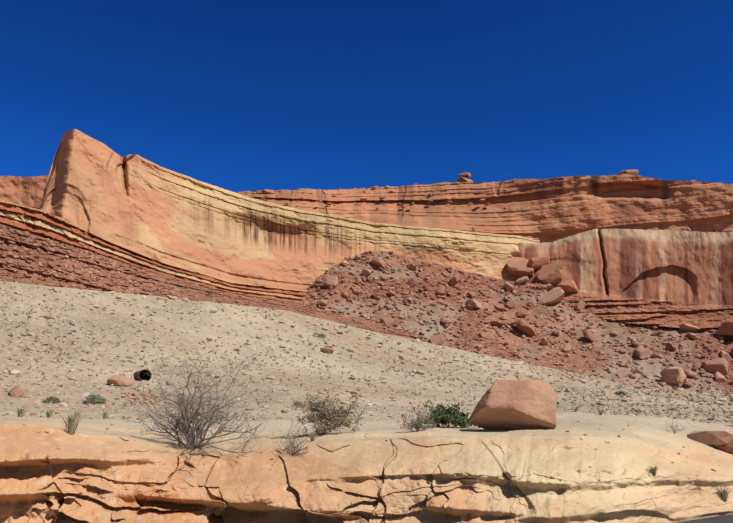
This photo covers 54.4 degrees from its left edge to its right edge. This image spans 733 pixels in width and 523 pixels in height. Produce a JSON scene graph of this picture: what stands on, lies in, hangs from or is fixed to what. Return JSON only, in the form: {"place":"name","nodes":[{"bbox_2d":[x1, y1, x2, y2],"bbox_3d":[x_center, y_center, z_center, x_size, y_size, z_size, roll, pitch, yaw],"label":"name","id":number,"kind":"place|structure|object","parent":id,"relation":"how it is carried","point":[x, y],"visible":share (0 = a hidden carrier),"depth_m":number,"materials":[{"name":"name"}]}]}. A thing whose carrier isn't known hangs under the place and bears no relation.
{"place":"outdoors","nodes":[
{"label":"outdoors","id":0,"kind":"place"},
{"bbox_2d":[0,175,47,208],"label":"cliff","id":1,"kind":"structure","parent":0,"point":[27,191],"depth_m":518.32,"materials":[{"name":"stone"}]},
{"bbox_2d":[0,200,307,301],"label":"rock ledges","id":2,"kind":"object","parent":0,"point":[37,222],"visible":0.52,"depth_m":293.79,"materials":[{"name":"stone"}]},
{"bbox_2d":[0,224,429,342],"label":"rubble slope","id":3,"kind":"structure","parent":0,"point":[69,277],"depth_m":276.55,"materials":[{"name":"brown stone"}]},
{"bbox_2d":[0,232,423,338],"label":"rubble rocks","id":4,"kind":"object","parent":3,"relation":"on","point":[94,277],"visible":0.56,"depth_m":285.10,"materials":[{"name":"brown stone"}]},
{"bbox_2d":[39,129,539,289],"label":"rock fin","id":5,"kind":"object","parent":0,"point":[138,204],"depth_m":357.54,"materials":[{"name":"stone"}]},
{"bbox_2d":[0,281,732,424],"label":"slope","id":6,"kind":"structure","parent":0,"point":[223,320],"depth_m":63.41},
{"bbox_2d":[133,369,151,380],"bbox_3d":[-15.684,7.994,49.301,0.868,0.955,3.524,6,-13,-28],"label":"culvert pipe","id":7,"kind":"object","parent":6,"relation":"on","point":[143,371],"visible":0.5,"depth_m":48.46,"materials":[{"name":"metal"}]},
{"bbox_2d":[114,387,190,405],"bbox_3d":[-12.418,7.738,40.980,4.379,1.158,7.776,0,-11,1],"label":"culvert rip rap","id":8,"kind":"object","parent":6,"relation":"on","point":[133,395],"visible":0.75,"depth_m":40.52,"materials":[{"name":"stone"}]},
{"bbox_2d":[8,347,333,396],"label":"slope boulders","id":9,"kind":"object","parent":6,"relation":"on","point":[117,380],"visible":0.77,"depth_m":44.91,"materials":[{"name":"stone"}]},
{"bbox_2d":[0,282,732,422],"bbox_3d":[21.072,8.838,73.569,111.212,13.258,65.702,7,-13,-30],"label":"embankment stones","id":10,"kind":"object","parent":6,"relation":"on","point":[369,380],"visible":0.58,"depth_m":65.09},
{"bbox_2d":[0,292,732,422],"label":"rocks","id":11,"kind":"object","parent":6,"relation":"on","point":[667,412],"visible":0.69,"depth_m":62.09,"materials":[{"name":"beige stone"}]},
{"bbox_2d":[42,333,732,403],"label":"slope bushes","id":12,"kind":"object","parent":6,"relation":"on","point":[96,398],"visible":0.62,"depth_m":37.33,"materials":[{"name":"green plant"}]},
{"bbox_2d":[0,0,732,191],"label":"sky","id":13,"kind":"structure","parent":0,"point":[231,95],"materials":[{"name":"blue"}]},
{"bbox_2d":[0,412,732,522],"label":"outcrop","id":14,"kind":"object","parent":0,"point":[125,476],"visible":0.94,"depth_m":14.15,"materials":[{"name":"stone"}]},
{"bbox_2d":[109,346,280,471],"bbox_3d":[-3.646,3.067,15.158,3.599,2.696,3.622,2,-11,-10],"label":"dead bush","id":15,"kind":"object","parent":14,"relation":"on","point":[184,420],"visible":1,"depth_m":15.27,"materials":[{"name":"grey plant"}]},
{"bbox_2d":[267,417,314,455],"bbox_3d":[-1.649,3.829,15.646,1.042,0.934,1.409,0,-11,1],"label":"dead bush","id":16,"kind":"object","parent":14,"relation":"on","point":[291,446],"visible":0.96,"depth_m":15.52,"materials":[{"name":"plant"}]},
{"bbox_2d":[291,387,369,437],"bbox_3d":[-1.043,4.481,20.955,2.367,1.560,2.746,0,-11,1],"label":"shrub","id":17,"kind":"object","parent":14,"relation":"on","point":[327,417],"visible":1,"depth_m":20.63,"materials":[{"name":"green plant"}]},
{"bbox_2d":[2,416,713,455],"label":"bench stones","id":18,"kind":"object","parent":14,"relation":"on","point":[389,437],"visible":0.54,"depth_m":19.73,"materials":[{"name":"brown stone"}]},
{"bbox_2d":[20,430,722,498],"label":"pebbles","id":19,"kind":"object","parent":14,"relation":"on","point":[424,477],"visible":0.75,"depth_m":15.31,"materials":[{"name":"stone"}]},
{"bbox_2d":[15,405,729,518],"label":"grass clumps","id":20,"kind":"object","parent":14,"relation":"on","point":[72,424],"visible":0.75,"depth_m":16.35,"materials":[{"name":"green plant"}]},
{"bbox_2d":[398,401,435,431],"bbox_3d":[1.365,4.340,19.707,1.132,1.011,1.339,0,-11,1],"label":"grey shrub","id":21,"kind":"object","parent":14,"relation":"on","point":[418,421],"visible":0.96,"depth_m":19.64,"materials":[{"name":"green plant"}]},
{"bbox_2d":[424,401,479,427],"bbox_3d":[2.641,4.593,21.362,1.914,0.933,1.774,0,-11,1],"label":"green bush","id":22,"kind":"object","parent":14,"relation":"on","point":[448,416],"visible":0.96,"depth_m":21.07,"materials":[{"name":"green plant"}]},
{"bbox_2d":[468,379,556,430],"bbox_3d":[4.078,4.043,19.876,2.499,1.484,1.627,0,-11,1],"label":"boulder","id":23,"kind":"object","parent":14,"relation":"on","point":[509,405],"visible":0.9,"depth_m":19.40,"materials":[{"name":"stone"}]},
{"bbox_2d":[662,407,686,432],"bbox_3d":[10.505,5.384,24.291,0.769,0.972,1.152,-6,-13,28],"label":"twig shrub","id":24,"kind":"object","parent":14,"relation":"on","point":[674,426],"visible":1,"depth_m":24.26,"materials":[{"name":"beige plant"}]},
{"bbox_2d":[687,431,732,453],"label":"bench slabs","id":25,"kind":"structure","parent":14,"relation":"on","point":[721,440],"depth_m":23.20,"materials":[{"name":"brown stone"}]},
{"bbox_2d":[235,174,732,242],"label":"mesa","id":26,"kind":"structure","parent":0,"point":[548,209],"depth_m":737.93,"materials":[{"name":"stone"}]},
{"bbox_2d":[261,190,506,212],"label":"mesa terrace rocks","id":27,"kind":"object","parent":26,"relation":"on","point":[381,198],"visible":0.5,"depth_m":764.47,"materials":[{"name":"stone"}]},
{"bbox_2d":[251,170,696,193],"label":"rocks","id":28,"kind":"object","parent":26,"relation":"on","point":[463,177],"visible":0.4,"depth_m":808.34,"materials":[{"name":"stone"}]},
{"bbox_2d":[299,251,732,394],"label":"talus slope","id":29,"kind":"structure","parent":0,"point":[650,379],"depth_m":370.10,"materials":[{"name":"soil"}]},
{"bbox_2d":[294,251,732,393],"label":"talus rocks","id":30,"kind":"object","parent":29,"relation":"on","point":[514,292],"visible":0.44,"depth_m":368.01,"materials":[{"name":"brown stone"}]},
{"bbox_2d":[322,257,732,383],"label":"talus boulders","id":31,"kind":"object","parent":29,"relation":"on","point":[669,375],"visible":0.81,"depth_m":366.16,"materials":[{"name":"brown stone"}]},
{"bbox_2d":[507,248,578,291],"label":"boulders","id":32,"kind":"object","parent":29,"relation":"on","point":[551,273],"depth_m":433.38,"materials":[{"name":"stone"}]},
{"bbox_2d":[516,229,732,330],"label":"cliff","id":33,"kind":"structure","parent":0,"point":[672,278],"depth_m":415.61,"materials":[{"name":"stone"}]},
{"bbox_2d":[676,514,732,522],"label":"road","id":34,"kind":"structure","parent":0,"point":[723,519],"depth_m":16.46,"materials":[{"name":"grey asphalt"}]}
]}

